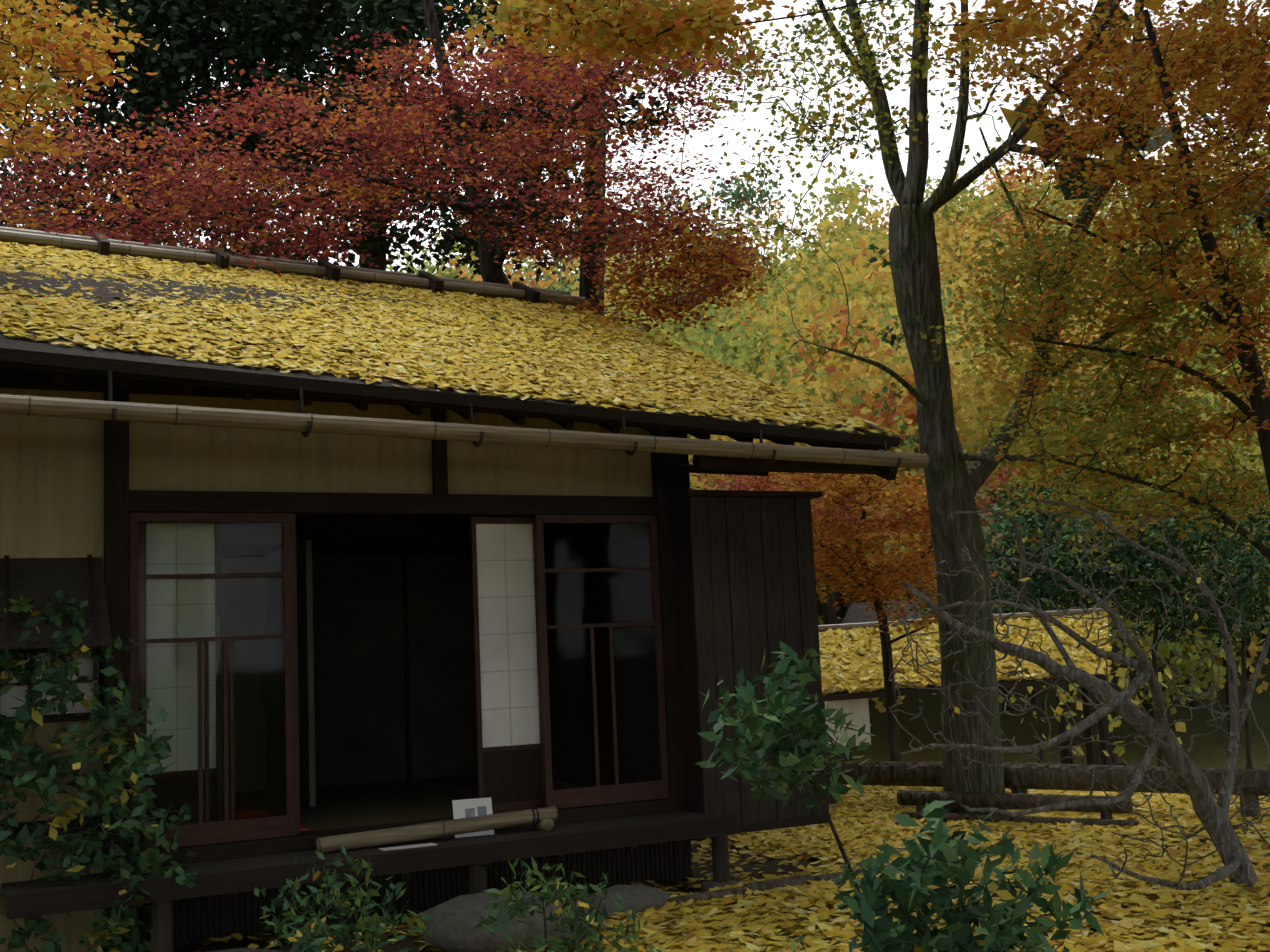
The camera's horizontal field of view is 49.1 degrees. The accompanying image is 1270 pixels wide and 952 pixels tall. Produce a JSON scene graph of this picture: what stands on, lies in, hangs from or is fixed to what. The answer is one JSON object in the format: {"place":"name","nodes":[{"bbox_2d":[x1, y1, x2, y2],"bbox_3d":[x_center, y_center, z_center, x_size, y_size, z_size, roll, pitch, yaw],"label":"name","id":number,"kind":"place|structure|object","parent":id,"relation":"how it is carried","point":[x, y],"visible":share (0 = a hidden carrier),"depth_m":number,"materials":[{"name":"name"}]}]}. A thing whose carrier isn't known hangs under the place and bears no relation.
{"place":"outdoors","nodes":[
{"label":"outdoors","id":0,"kind":"place"},
{"bbox_2d":[0,368,830,951],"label":"tea house","id":1,"kind":"structure","parent":0,"point":[334,634],"depth_m":8.41,"materials":[{"name":"brown wood"}]},
{"bbox_2d":[379,843,437,850],"bbox_3d":[-1.231,2.014,7.548,0.300,0.003,0.100,1,-8,-27],"label":"paper slip","id":2,"kind":"object","parent":1,"relation":"on","point":[408,846],"visible":0.86,"depth_m":7.54,"materials":[{"name":"white paper"}]},
{"bbox_2d":[315,805,558,852],"bbox_3d":[-1.084,1.971,7.766,1.411,0.135,0.160,1,-8,-27],"label":"bamboo pole","id":3,"kind":"object","parent":1,"relation":"on","point":[543,818],"visible":0.9,"depth_m":7.72,"materials":[{"name":"wood"}]},
{"bbox_2d":[0,226,930,480],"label":"roof","id":4,"kind":"structure","parent":1,"relation":"attached to","point":[834,451],"depth_m":7.94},
{"bbox_2d":[0,241,900,435],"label":"fallen leaves","id":5,"kind":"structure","parent":4,"relation":"on","point":[624,357],"depth_m":9.12,"materials":[{"name":"yellow plant"}]},
{"bbox_2d":[452,797,493,837],"bbox_3d":[-0.931,1.951,7.945,0.233,0.207,0.099,0,-8,-20],"label":"notice card","id":6,"kind":"object","parent":1,"relation":"on","point":[465,808],"visible":0.61,"depth_m":7.92,"materials":[{"name":"white paper"}]},
{"bbox_2d":[0,0,1109,162],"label":"tree foliage","id":7,"kind":"object","parent":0,"point":[686,36],"depth_m":7.43,"materials":[{"name":"plant"}]},
{"bbox_2d":[0,0,1269,294],"label":"sky","id":8,"kind":"structure","parent":0,"point":[942,139],"materials":[{"name":"white"}]},
{"bbox_2d":[146,401,1269,951],"bbox_3d":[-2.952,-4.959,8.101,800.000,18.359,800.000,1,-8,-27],"label":"ground","id":9,"kind":"structure","parent":0,"point":[1208,751],"depth_m":32.73,"materials":[{"name":"soil"}]},
{"bbox_2d":[254,845,433,951],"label":"nandina","id":10,"kind":"object","parent":9,"relation":"on","point":[310,940],"depth_m":6.12,"materials":[{"name":"green plant"}]},
{"bbox_2d":[0,0,749,315],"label":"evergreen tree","id":11,"kind":"object","parent":9,"relation":"on","point":[258,22],"depth_m":18.98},
{"bbox_2d":[0,0,784,339],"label":"maple tree","id":12,"kind":"object","parent":9,"relation":"on","point":[654,234],"depth_m":13.21,"materials":[{"name":"red plant"}]},
{"bbox_2d":[206,880,744,951],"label":"garden rocks","id":13,"kind":"object","parent":9,"relation":"on","point":[453,922],"visible":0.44,"depth_m":6.70,"materials":[{"name":"grey stone"}]},
{"bbox_2d":[134,784,1269,951],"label":"fallen leaves","id":14,"kind":"object","parent":9,"relation":"on","point":[731,923],"depth_m":7.67,"materials":[{"name":"yellow plant"}]},
{"bbox_2d":[0,589,203,951],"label":"shrub","id":15,"kind":"object","parent":14,"relation":"on","point":[123,761],"depth_m":6.82,"materials":[{"name":"green plant"}]},
{"bbox_2d":[475,856,662,951],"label":"nandina","id":16,"kind":"object","parent":14,"relation":"on","point":[590,923],"depth_m":6.10,"materials":[{"name":"green plant"}]},
{"bbox_2d":[595,865,898,910],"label":"path edging logs","id":17,"kind":"object","parent":14,"relation":"on","point":[773,883],"visible":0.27,"depth_m":7.94,"materials":[{"name":"brown wood"}]},
{"bbox_2d":[695,641,876,891],"bbox_3d":[0.607,1.348,5.248,0.737,1.444,0.851,1,-8,-27],"label":"shrub sapling","id":18,"kind":"object","parent":14,"relation":"on","point":[802,702],"depth_m":5.22,"materials":[{"name":"green plant"}]},
{"bbox_2d":[832,801,1112,951],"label":"shrub","id":19,"kind":"object","parent":14,"relation":"on","point":[909,889],"depth_m":4.56,"materials":[{"name":"green plant"}]},
{"bbox_2d":[888,500,1269,889],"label":"bare shrub","id":20,"kind":"object","parent":14,"relation":"on","point":[1218,827],"depth_m":7.48,"materials":[{"name":"wood"}]},
{"bbox_2d":[696,438,996,761],"bbox_3d":[2.147,1.533,14.522,3.179,4.252,4.222,-4,-7,9],"label":"tree","id":21,"kind":"object","parent":9,"relation":"on","point":[886,498],"depth_m":13.70,"materials":[{"name":"orange plant"}]},
{"bbox_2d":[632,0,1269,814],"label":"tree","id":22,"kind":"object","parent":9,"relation":"on","point":[954,484],"depth_m":10.76,"materials":[{"name":"brown plant"}]},
{"bbox_2d":[818,599,1126,784],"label":"outbuilding","id":23,"kind":"structure","parent":9,"relation":"on","point":[853,702],"depth_m":16.59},
{"bbox_2d":[819,612,1111,695],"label":"fallen leaves","id":24,"kind":"object","parent":23,"relation":"on","point":[850,660],"visible":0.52,"depth_m":16.98,"materials":[{"name":"yellow plant"}]},
{"bbox_2d":[826,761,1269,827],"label":"log rail fence","id":25,"kind":"object","parent":9,"relation":"on","point":[1020,779],"visible":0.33,"depth_m":10.66,"materials":[{"name":"brown wood"}]},
{"bbox_2d":[870,450,1269,768],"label":"shrubs","id":26,"kind":"object","parent":9,"relation":"on","point":[1152,565],"depth_m":19.87,"materials":[{"name":"green plant"}]},
{"bbox_2d":[921,0,1269,559],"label":"maple tree","id":27,"kind":"object","parent":9,"relation":"on","point":[1233,120],"depth_m":9.28,"materials":[{"name":"yellow plant"}]},
{"bbox_2d":[1000,0,1269,247],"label":"trees","id":28,"kind":"object","parent":9,"relation":"on","point":[1066,190],"visible":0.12,"depth_m":17.01,"materials":[{"name":"orange plant"}]},
{"bbox_2d":[743,934,807,951],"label":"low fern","id":29,"kind":"object","parent":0,"point":[800,938],"visible":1,"depth_m":4.26,"materials":[{"name":"green plant"}]},
{"bbox_2d":[386,130,1269,763],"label":"trees","id":30,"kind":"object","parent":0,"point":[816,294],"depth_m":35.18,"materials":[{"name":"yellow plant"}]},
{"bbox_2d":[690,466,1036,575],"bbox_3d":[3.988,2.609,24.513,8.222,6.794,5.075,1,-8,-27],"label":"foliage","id":31,"kind":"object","parent":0,"point":[1001,475],"depth_m":23.49,"materials":[{"name":"orange plant"}]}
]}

